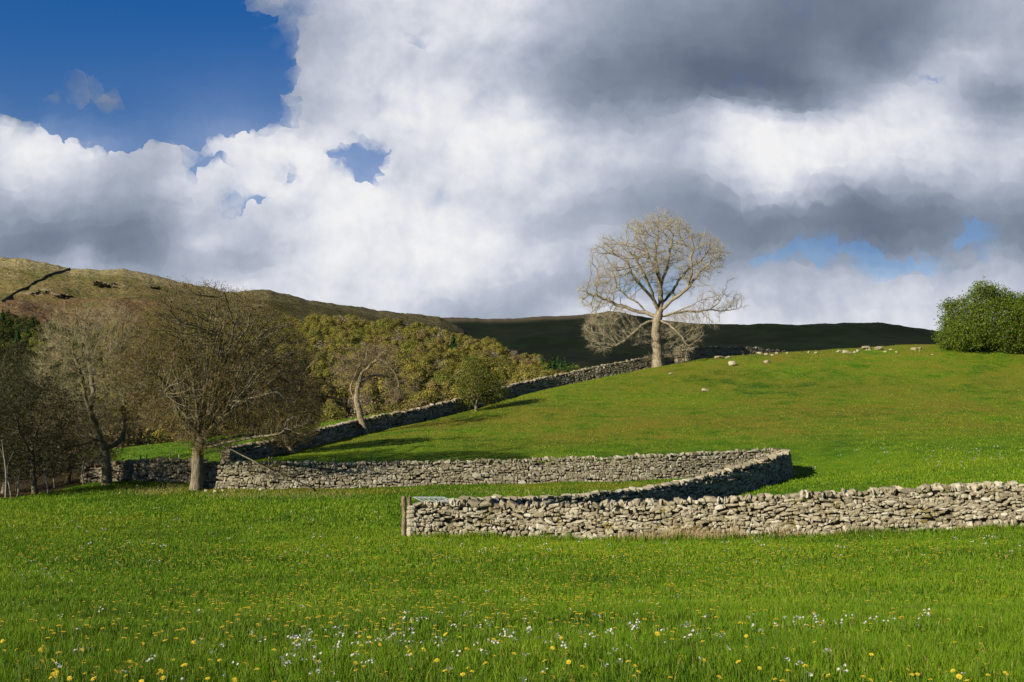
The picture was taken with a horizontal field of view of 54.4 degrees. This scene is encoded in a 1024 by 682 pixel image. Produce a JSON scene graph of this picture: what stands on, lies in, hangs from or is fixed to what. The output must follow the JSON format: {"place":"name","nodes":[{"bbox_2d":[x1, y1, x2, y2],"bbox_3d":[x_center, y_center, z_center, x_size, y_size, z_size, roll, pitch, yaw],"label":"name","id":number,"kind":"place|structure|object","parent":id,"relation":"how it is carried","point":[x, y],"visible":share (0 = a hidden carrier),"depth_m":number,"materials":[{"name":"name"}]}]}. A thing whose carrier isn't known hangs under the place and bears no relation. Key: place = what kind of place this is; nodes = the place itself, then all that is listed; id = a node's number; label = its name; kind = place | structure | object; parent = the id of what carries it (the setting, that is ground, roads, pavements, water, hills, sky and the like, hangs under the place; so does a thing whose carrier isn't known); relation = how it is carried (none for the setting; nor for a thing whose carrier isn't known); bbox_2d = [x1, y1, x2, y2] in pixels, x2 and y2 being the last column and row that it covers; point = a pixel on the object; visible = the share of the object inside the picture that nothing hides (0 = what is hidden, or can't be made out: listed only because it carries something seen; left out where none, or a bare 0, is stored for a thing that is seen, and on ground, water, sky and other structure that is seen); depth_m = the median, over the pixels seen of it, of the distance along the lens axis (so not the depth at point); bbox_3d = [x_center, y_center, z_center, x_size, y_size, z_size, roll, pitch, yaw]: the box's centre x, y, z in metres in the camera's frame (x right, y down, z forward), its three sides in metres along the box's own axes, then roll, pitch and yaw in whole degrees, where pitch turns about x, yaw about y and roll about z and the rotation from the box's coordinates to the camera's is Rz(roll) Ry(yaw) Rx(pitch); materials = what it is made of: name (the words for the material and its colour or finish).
{"place":"outdoors","nodes":[
{"label":"outdoors","id":0,"kind":"place"},
{"bbox_2d":[0,257,476,349],"bbox_3d":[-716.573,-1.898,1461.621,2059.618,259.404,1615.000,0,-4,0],"label":"fell","id":1,"kind":"structure","parent":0,"point":[133,290],"depth_m":1366.40,"materials":[{"name":"green plant"}]},
{"bbox_2d":[2,268,69,300],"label":"fell wall","id":2,"kind":"structure","parent":1,"relation":"on","point":[18,290],"depth_m":1330.67,"materials":[{"name":"stone"}]},
{"bbox_2d":[31,289,48,295],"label":"crag","id":3,"kind":"structure","parent":1,"relation":"on","point":[45,291],"depth_m":1255.44,"materials":[{"name":"grey stone"}]},
{"bbox_2d":[54,293,73,298],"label":"crag","id":4,"kind":"structure","parent":1,"relation":"on","point":[61,295],"depth_m":1248.47,"materials":[{"name":"grey stone"}]},
{"bbox_2d":[91,280,115,287],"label":"crag","id":5,"kind":"structure","parent":1,"relation":"on","point":[100,283],"depth_m":1332.83,"materials":[{"name":"grey stone"}]},
{"bbox_2d":[2,332,519,451],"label":"wooded hill","id":6,"kind":"structure","parent":0,"point":[348,409],"depth_m":206.18,"materials":[{"name":"green plant"}]},
{"bbox_2d":[4,311,18,317],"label":"woodland tree","id":7,"kind":"object","parent":6,"relation":"on","point":[9,314],"visible":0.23,"depth_m":394.03,"materials":[{"name":"green plant"}]},
{"bbox_2d":[8,325,21,353],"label":"woodland tree","id":8,"kind":"object","parent":6,"relation":"on","point":[17,333],"visible":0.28,"depth_m":278.42,"materials":[{"name":"green plant"}]},
{"bbox_2d":[0,309,567,456],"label":"distant woods","id":9,"kind":"object","parent":6,"relation":"on","point":[412,337],"visible":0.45,"depth_m":300.05,"materials":[{"name":"green plant"}]},
{"bbox_2d":[298,371,319,407],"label":"woodland tree","id":10,"kind":"object","parent":6,"relation":"on","point":[314,377],"visible":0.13,"depth_m":189.47,"materials":[{"name":"green plant"}]},
{"bbox_2d":[306,314,319,321],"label":"woodland tree","id":11,"kind":"object","parent":6,"relation":"on","point":[312,317],"visible":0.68,"depth_m":414.03,"materials":[{"name":"green plant"}]},
{"bbox_2d":[300,345,327,368],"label":"woodland tree","id":12,"kind":"object","parent":6,"relation":"on","point":[315,349],"visible":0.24,"depth_m":228.43,"materials":[{"name":"green plant"}]},
{"bbox_2d":[307,359,330,389],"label":"woodland tree","id":13,"kind":"object","parent":6,"relation":"on","point":[323,364],"visible":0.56,"depth_m":211.14,"materials":[{"name":"green plant"}]},
{"bbox_2d":[311,350,337,381],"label":"woodland tree","id":14,"kind":"object","parent":6,"relation":"on","point":[332,359],"visible":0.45,"depth_m":219.63,"materials":[{"name":"green plant"}]},
{"bbox_2d":[311,385,337,403],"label":"woodland tree","id":15,"kind":"object","parent":6,"relation":"on","point":[328,390],"visible":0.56,"depth_m":187.10,"materials":[{"name":"green plant"}]},
{"bbox_2d":[313,367,336,389],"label":"woodland tree","id":16,"kind":"object","parent":6,"relation":"on","point":[326,372],"visible":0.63,"depth_m":202.95,"materials":[{"name":"green plant"}]},
{"bbox_2d":[317,398,335,415],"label":"woodland tree","id":17,"kind":"object","parent":6,"relation":"on","point":[330,400],"visible":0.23,"depth_m":175.10,"materials":[{"name":"green plant"}]},
{"bbox_2d":[320,343,340,351],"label":"woodland tree","id":18,"kind":"object","parent":6,"relation":"on","point":[330,345],"visible":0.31,"depth_m":255.15,"materials":[{"name":"green plant"}]},
{"bbox_2d":[317,402,349,421],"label":"woodland tree","id":19,"kind":"object","parent":6,"relation":"on","point":[332,412],"visible":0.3,"depth_m":153.91,"materials":[{"name":"green plant"}]},
{"bbox_2d":[328,396,343,410],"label":"woodland tree","id":20,"kind":"object","parent":6,"relation":"on","point":[339,403],"visible":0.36,"depth_m":181.94,"materials":[{"name":"green plant"}]},
{"bbox_2d":[326,342,348,370],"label":"woodland tree","id":21,"kind":"object","parent":6,"relation":"on","point":[331,349],"visible":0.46,"depth_m":250.02,"materials":[{"name":"green plant"}]},
{"bbox_2d":[323,355,352,369],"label":"woodland tree","id":22,"kind":"object","parent":6,"relation":"on","point":[340,360],"visible":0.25,"depth_m":225.30,"materials":[{"name":"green plant"}]},
{"bbox_2d":[326,364,351,382],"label":"woodland tree","id":23,"kind":"object","parent":6,"relation":"on","point":[341,371],"visible":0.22,"depth_m":210.33,"materials":[{"name":"green plant"}]},
{"bbox_2d":[333,315,344,325],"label":"woodland tree","id":24,"kind":"object","parent":6,"relation":"on","point":[337,316],"visible":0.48,"depth_m":412.01,"materials":[{"name":"green plant"}]},
{"bbox_2d":[330,378,355,410],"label":"woodland tree","id":25,"kind":"object","parent":6,"relation":"on","point":[341,392],"visible":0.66,"depth_m":192.81,"materials":[{"name":"green plant"}]},
{"bbox_2d":[332,362,356,385],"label":"woodland tree","id":26,"kind":"object","parent":6,"relation":"on","point":[335,364],"visible":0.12,"depth_m":215.76,"materials":[{"name":"green plant"}]},
{"bbox_2d":[333,370,358,403],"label":"woodland tree","id":27,"kind":"object","parent":6,"relation":"on","point":[345,377],"visible":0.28,"depth_m":202.98,"materials":[{"name":"green plant"}]},
{"bbox_2d":[349,350,364,363],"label":"woodland tree","id":28,"kind":"object","parent":6,"relation":"on","point":[362,355],"visible":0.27,"depth_m":238.49,"materials":[{"name":"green plant"}]},
{"bbox_2d":[348,355,369,371],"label":"woodland tree","id":29,"kind":"object","parent":6,"relation":"on","point":[358,362],"visible":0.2,"depth_m":235.46,"materials":[{"name":"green plant"}]},
{"bbox_2d":[347,392,374,414],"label":"woodland tree","id":30,"kind":"object","parent":6,"relation":"on","point":[352,400],"visible":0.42,"depth_m":172.57,"materials":[{"name":"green plant"}]},
{"bbox_2d":[348,379,379,415],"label":"woodland tree","id":31,"kind":"object","parent":6,"relation":"on","point":[361,387],"visible":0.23,"depth_m":187.20,"materials":[{"name":"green plant"}]},
{"bbox_2d":[354,364,377,384],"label":"woodland tree","id":32,"kind":"object","parent":6,"relation":"on","point":[365,374],"visible":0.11,"depth_m":219.61,"materials":[{"name":"green plant"}]},
{"bbox_2d":[362,371,380,400],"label":"woodland tree","id":33,"kind":"object","parent":6,"relation":"on","point":[375,380],"visible":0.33,"depth_m":213.79,"materials":[{"name":"green plant"}]},
{"bbox_2d":[354,384,389,414],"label":"woodland tree","id":34,"kind":"object","parent":6,"relation":"on","point":[375,391],"visible":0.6,"depth_m":181.97,"materials":[{"name":"green plant"}]},
{"bbox_2d":[372,362,396,382],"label":"woodland tree","id":35,"kind":"object","parent":6,"relation":"on","point":[381,371],"visible":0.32,"depth_m":226.02,"materials":[{"name":"green plant"}]},
{"bbox_2d":[375,377,403,400],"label":"woodland tree","id":36,"kind":"object","parent":6,"relation":"on","point":[382,381],"visible":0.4,"depth_m":205.87,"materials":[{"name":"green plant"}]},
{"bbox_2d":[379,394,399,410],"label":"woodland tree","id":37,"kind":"object","parent":6,"relation":"on","point":[381,408],"visible":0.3,"depth_m":195.35,"materials":[{"name":"green plant"}]},
{"bbox_2d":[382,400,405,412],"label":"woodland tree","id":38,"kind":"object","parent":6,"relation":"on","point":[393,404],"visible":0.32,"depth_m":181.40,"materials":[{"name":"green plant"}]},
{"bbox_2d":[385,359,403,386],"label":"woodland tree","id":39,"kind":"object","parent":6,"relation":"on","point":[399,363],"visible":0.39,"depth_m":252.30,"materials":[{"name":"green plant"}]},
{"bbox_2d":[392,318,403,326],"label":"woodland tree","id":40,"kind":"object","parent":6,"relation":"on","point":[399,321],"visible":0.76,"depth_m":415.02,"materials":[{"name":"green plant"}]},
{"bbox_2d":[385,403,414,412],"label":"woodland tree","id":41,"kind":"object","parent":6,"relation":"on","point":[406,407],"visible":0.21,"depth_m":175.96,"materials":[{"name":"green plant"}]},
{"bbox_2d":[394,376,409,399],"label":"woodland tree","id":42,"kind":"object","parent":6,"relation":"on","point":[401,382],"visible":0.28,"depth_m":226.92,"materials":[{"name":"green plant"}]},
{"bbox_2d":[395,369,419,398],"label":"woodland tree","id":43,"kind":"object","parent":6,"relation":"on","point":[405,372],"visible":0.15,"depth_m":234.27,"materials":[{"name":"green plant"}]},
{"bbox_2d":[401,357,418,369],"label":"woodland tree","id":44,"kind":"object","parent":6,"relation":"on","point":[408,359],"visible":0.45,"depth_m":257.69,"materials":[{"name":"green plant"}]},
{"bbox_2d":[401,387,418,399],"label":"woodland tree","id":45,"kind":"object","parent":6,"relation":"on","point":[408,394],"visible":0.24,"depth_m":210.45,"materials":[{"name":"green plant"}]},
{"bbox_2d":[401,391,420,403],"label":"woodland tree","id":46,"kind":"object","parent":6,"relation":"on","point":[408,400],"visible":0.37,"depth_m":204.76,"materials":[{"name":"green plant"}]},
{"bbox_2d":[400,374,426,395],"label":"woodland tree","id":47,"kind":"object","parent":6,"relation":"on","point":[422,386],"visible":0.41,"depth_m":221.43,"materials":[{"name":"green plant"}]},
{"bbox_2d":[402,359,431,379],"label":"woodland tree","id":48,"kind":"object","parent":6,"relation":"on","point":[423,373],"visible":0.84,"depth_m":245.94,"materials":[{"name":"green plant"}]},
{"bbox_2d":[408,398,429,407],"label":"woodland tree","id":49,"kind":"object","parent":6,"relation":"on","point":[419,403],"visible":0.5,"depth_m":192.89,"materials":[{"name":"green plant"}]},
{"bbox_2d":[413,388,438,406],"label":"woodland tree","id":50,"kind":"object","parent":6,"relation":"on","point":[429,396],"visible":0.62,"depth_m":197.14,"materials":[{"name":"green plant"}]},
{"bbox_2d":[426,326,438,336],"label":"woodland tree","id":51,"kind":"object","parent":6,"relation":"on","point":[435,328],"visible":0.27,"depth_m":389.05,"materials":[{"name":"green plant"}]},
{"bbox_2d":[424,380,443,398],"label":"woodland tree","id":52,"kind":"object","parent":6,"relation":"on","point":[435,385],"visible":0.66,"depth_m":218.60,"materials":[{"name":"green plant"}]},
{"bbox_2d":[428,396,446,403],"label":"woodland tree","id":53,"kind":"object","parent":6,"relation":"on","point":[439,399],"visible":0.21,"depth_m":200.73,"materials":[{"name":"green plant"}]},
{"bbox_2d":[434,358,446,368],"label":"woodland tree","id":54,"kind":"object","parent":6,"relation":"on","point":[437,364],"visible":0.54,"depth_m":288.80,"materials":[{"name":"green plant"}]},
{"bbox_2d":[430,370,453,390],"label":"woodland tree","id":55,"kind":"object","parent":6,"relation":"on","point":[439,379],"visible":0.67,"depth_m":240.11,"materials":[{"name":"green plant"}]},
{"bbox_2d":[439,380,453,398],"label":"woodland tree","id":56,"kind":"object","parent":6,"relation":"on","point":[450,384],"visible":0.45,"depth_m":234.39,"materials":[{"name":"green plant"}]},
{"bbox_2d":[441,381,454,398],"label":"woodland tree","id":57,"kind":"object","parent":6,"relation":"on","point":[447,385],"visible":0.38,"depth_m":229.39,"materials":[{"name":"green plant"}]},
{"bbox_2d":[442,368,453,375],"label":"woodland tree","id":58,"kind":"object","parent":6,"relation":"on","point":[449,371],"visible":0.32,"depth_m":260.16,"materials":[{"name":"green plant"}]},
{"bbox_2d":[449,334,457,360],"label":"woodland tree","id":59,"kind":"object","parent":6,"relation":"on","point":[452,345],"visible":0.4,"depth_m":318.30,"materials":[{"name":"green plant"}]},
{"bbox_2d":[446,384,470,399],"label":"woodland tree","id":60,"kind":"object","parent":6,"relation":"on","point":[453,388],"visible":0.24,"depth_m":218.26,"materials":[{"name":"green plant"}]},
{"bbox_2d":[448,382,470,397],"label":"woodland tree","id":61,"kind":"object","parent":6,"relation":"on","point":[452,386],"visible":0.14,"depth_m":225.01,"materials":[{"name":"green plant"}]},
{"bbox_2d":[480,336,490,343],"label":"woodland tree","id":62,"kind":"object","parent":6,"relation":"on","point":[486,339],"visible":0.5,"depth_m":379.48,"materials":[{"name":"green plant"}]},
{"bbox_2d":[482,337,500,351],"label":"woodland tree","id":63,"kind":"object","parent":6,"relation":"on","point":[491,341],"visible":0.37,"depth_m":375.44,"materials":[{"name":"green plant"}]},
{"bbox_2d":[509,369,533,382],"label":"woodland tree","id":64,"kind":"object","parent":6,"relation":"on","point":[520,379],"visible":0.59,"depth_m":259.87,"materials":[{"name":"green plant"}]},
{"bbox_2d":[521,352,533,360],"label":"woodland tree","id":65,"kind":"object","parent":6,"relation":"on","point":[527,356],"visible":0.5,"depth_m":354.81,"materials":[{"name":"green plant"}]},
{"bbox_2d":[526,370,549,379],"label":"woodland tree","id":66,"kind":"object","parent":6,"relation":"on","point":[535,373],"visible":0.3,"depth_m":259.82,"materials":[{"name":"green plant"}]},
{"bbox_2d":[566,364,579,370],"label":"woodland tree","id":67,"kind":"object","parent":6,"relation":"on","point":[570,367],"visible":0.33,"depth_m":328.57,"materials":[{"name":"green plant"}]},
{"bbox_2d":[115,478,894,540],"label":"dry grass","id":68,"kind":"structure","parent":0,"point":[693,534],"depth_m":31.60,"materials":[{"name":"plant"}]},
{"bbox_2d":[0,344,1023,681],"bbox_3d":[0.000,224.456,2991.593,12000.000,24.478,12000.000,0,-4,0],"label":"ground","id":69,"kind":"structure","parent":0,"point":[846,390],"depth_m":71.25,"materials":[{"name":"green plant"}]},
{"bbox_2d":[1,443,12,497],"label":"sapling","id":70,"kind":"object","parent":69,"relation":"on","point":[5,473],"visible":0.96,"depth_m":46.65,"materials":[{"name":"brown plant"}]},
{"bbox_2d":[2,466,14,496],"bbox_3d":[-24.144,6.743,47.665,0.705,1.630,0.146,0,-4,0],"label":"sapling","id":71,"kind":"object","parent":69,"relation":"on","point":[8,483],"visible":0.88,"depth_m":47.61,"materials":[{"name":"brown plant"}]},
{"bbox_2d":[0,360,23,481],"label":"tree","id":72,"kind":"object","parent":69,"relation":"on","point":[1,431],"visible":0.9,"depth_m":48.31,"materials":[{"name":"brown plant"}]},
{"bbox_2d":[0,357,48,492],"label":"tree","id":73,"kind":"object","parent":69,"relation":"on","point":[9,429],"visible":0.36,"depth_m":53.76,"materials":[{"name":"brown plant"}]},
{"bbox_2d":[0,337,64,472],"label":"tree","id":74,"kind":"object","parent":69,"relation":"on","point":[17,360],"visible":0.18,"depth_m":65.92,"materials":[{"name":"brown plant"}]},
{"bbox_2d":[0,367,85,493],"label":"tree","id":75,"kind":"object","parent":69,"relation":"on","point":[31,451],"visible":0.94,"depth_m":50.52,"materials":[{"name":"brown plant"}]},
{"bbox_2d":[38,461,50,493],"bbox_3d":[-23.360,6.773,49.668,0.731,1.938,0.146,0,-4,0],"label":"sapling","id":76,"kind":"object","parent":69,"relation":"on","point":[45,479],"visible":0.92,"depth_m":49.60,"materials":[{"name":"brown plant"}]},
{"bbox_2d":[22,388,116,483],"bbox_3d":[-25.193,5.445,56.683,5.444,5.708,5.817,0,-4,0],"label":"tree","id":77,"kind":"object","parent":69,"relation":"on","point":[68,479],"visible":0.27,"depth_m":56.47,"materials":[{"name":"brown plant"}]},
{"bbox_2d":[82,452,87,483],"bbox_3d":[-23.720,7.081,55.160,0.618,1.829,0.146,0,-4,0],"label":"sapling","id":78,"kind":"object","parent":69,"relation":"on","point":[82,469],"visible":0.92,"depth_m":55.10,"materials":[{"name":"brown plant"}]},
{"bbox_2d":[40,395,134,469],"bbox_3d":[-26.399,5.489,61.790,6.013,6.139,5.606,0,-4,0],"label":"tree","id":79,"kind":"object","parent":69,"relation":"on","point":[113,439],"visible":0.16,"depth_m":61.68,"materials":[{"name":"brown plant"}]},
{"bbox_2d":[27,297,163,484],"bbox_3d":[-22.844,2.753,54.413,7.692,10.610,6.706,0,-4,0],"label":"ash tree","id":80,"kind":"object","parent":69,"relation":"on","point":[105,448],"visible":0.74,"depth_m":53.85,"materials":[{"name":"brown plant"}]},
{"bbox_2d":[78,457,208,482],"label":"dry stone wall","id":81,"kind":"structure","parent":69,"relation":"on","point":[167,470],"depth_m":54.72,"materials":[{"name":"grey stone"}]},
{"bbox_2d":[107,275,328,490],"bbox_3d":[-15.922,2.294,52.910,10.562,11.600,14.222,4,-6,-40],"label":"sycamore tree","id":82,"kind":"object","parent":69,"relation":"on","point":[203,425],"visible":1,"depth_m":51.27,"materials":[{"name":"brown plant"}]},
{"bbox_2d":[248,346,330,454],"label":"tree","id":83,"kind":"object","parent":69,"relation":"on","point":[290,450],"visible":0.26,"depth_m":66.60,"materials":[{"name":"plant"}]},
{"bbox_2d":[326,339,422,433],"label":"dead tree","id":84,"kind":"object","parent":69,"relation":"on","point":[359,411],"visible":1,"depth_m":80.77,"materials":[{"name":"plant"}]},
{"bbox_2d":[401,495,410,535],"bbox_3d":[-3.463,5.792,32.571,0.328,1.487,0.168,1,-4,-7],"label":"gatepost","id":85,"kind":"object","parent":69,"relation":"on","point":[404,515],"visible":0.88,"depth_m":32.51,"materials":[{"name":"brown wood"}]},
{"bbox_2d":[220,356,651,461],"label":"dry stone wall","id":86,"kind":"structure","parent":69,"relation":"on","point":[335,432],"depth_m":89.27,"materials":[{"name":"grey stone"}]},
{"bbox_2d":[450,355,512,410],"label":"hawthorn bush","id":87,"kind":"object","parent":69,"relation":"on","point":[484,382],"visible":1,"depth_m":93.12,"materials":[{"name":"green plant"}]},
{"bbox_2d":[203,447,793,508],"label":"dry stone wall","id":88,"kind":"structure","parent":69,"relation":"on","point":[717,474],"depth_m":53.23,"materials":[{"name":"grey stone"}]},
{"bbox_2d":[0,497,1023,648],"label":"distant dandelions","id":89,"kind":"object","parent":69,"relation":"on","point":[421,607],"visible":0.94,"depth_m":15.36,"materials":[{"name":"yellow plant"}]},
{"bbox_2d":[9,445,1021,566],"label":"distant cuckooflowers","id":90,"kind":"object","parent":69,"relation":"on","point":[521,546],"visible":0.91,"depth_m":27.34,"materials":[{"name":"white plant"}]},
{"bbox_2d":[574,206,747,366],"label":"ash tree","id":91,"kind":"object","parent":69,"relation":"on","point":[656,341],"visible":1,"depth_m":117.38,"materials":[{"name":"beige plant"}]},
{"bbox_2d":[406,481,1023,540],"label":"dry stone wall","id":92,"kind":"structure","parent":69,"relation":"on","point":[971,505],"depth_m":31.45,"materials":[{"name":"stone"}]},
{"bbox_2d":[413,497,448,501],"bbox_3d":[-2.685,5.350,33.697,1.058,0.081,2.316,1,-4,-13],"label":"sheep hurdle","id":93,"kind":"object","parent":92,"relation":"on","point":[434,498],"visible":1,"depth_m":33.69,"materials":[{"name":"metal"}]},
{"bbox_2d":[665,346,786,364],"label":"dry stone wall","id":94,"kind":"structure","parent":69,"relation":"on","point":[707,352],"depth_m":123.45,"materials":[{"name":"grey stone"}]},
{"bbox_2d":[931,276,1023,353],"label":"hawthorn tree","id":95,"kind":"object","parent":69,"relation":"on","point":[964,330],"visible":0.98,"depth_m":115.21,"materials":[{"name":"green plant"}]},
{"bbox_2d":[1011,290,1023,333],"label":"hawthorn tree","id":96,"kind":"object","parent":69,"relation":"on","point":[1017,299],"visible":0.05,"depth_m":118.75,"materials":[{"name":"green plant"}]},
{"bbox_2d":[0,0,1023,330],"label":"sky","id":97,"kind":"structure","parent":0,"point":[853,161],"materials":[{"name":"white"}]},
{"bbox_2d":[442,311,1021,368],"bbox_3d":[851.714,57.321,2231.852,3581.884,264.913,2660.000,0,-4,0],"label":"moor","id":98,"kind":"structure","parent":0,"point":[548,337],"depth_m":2056.17,"materials":[{"name":"green plant"}]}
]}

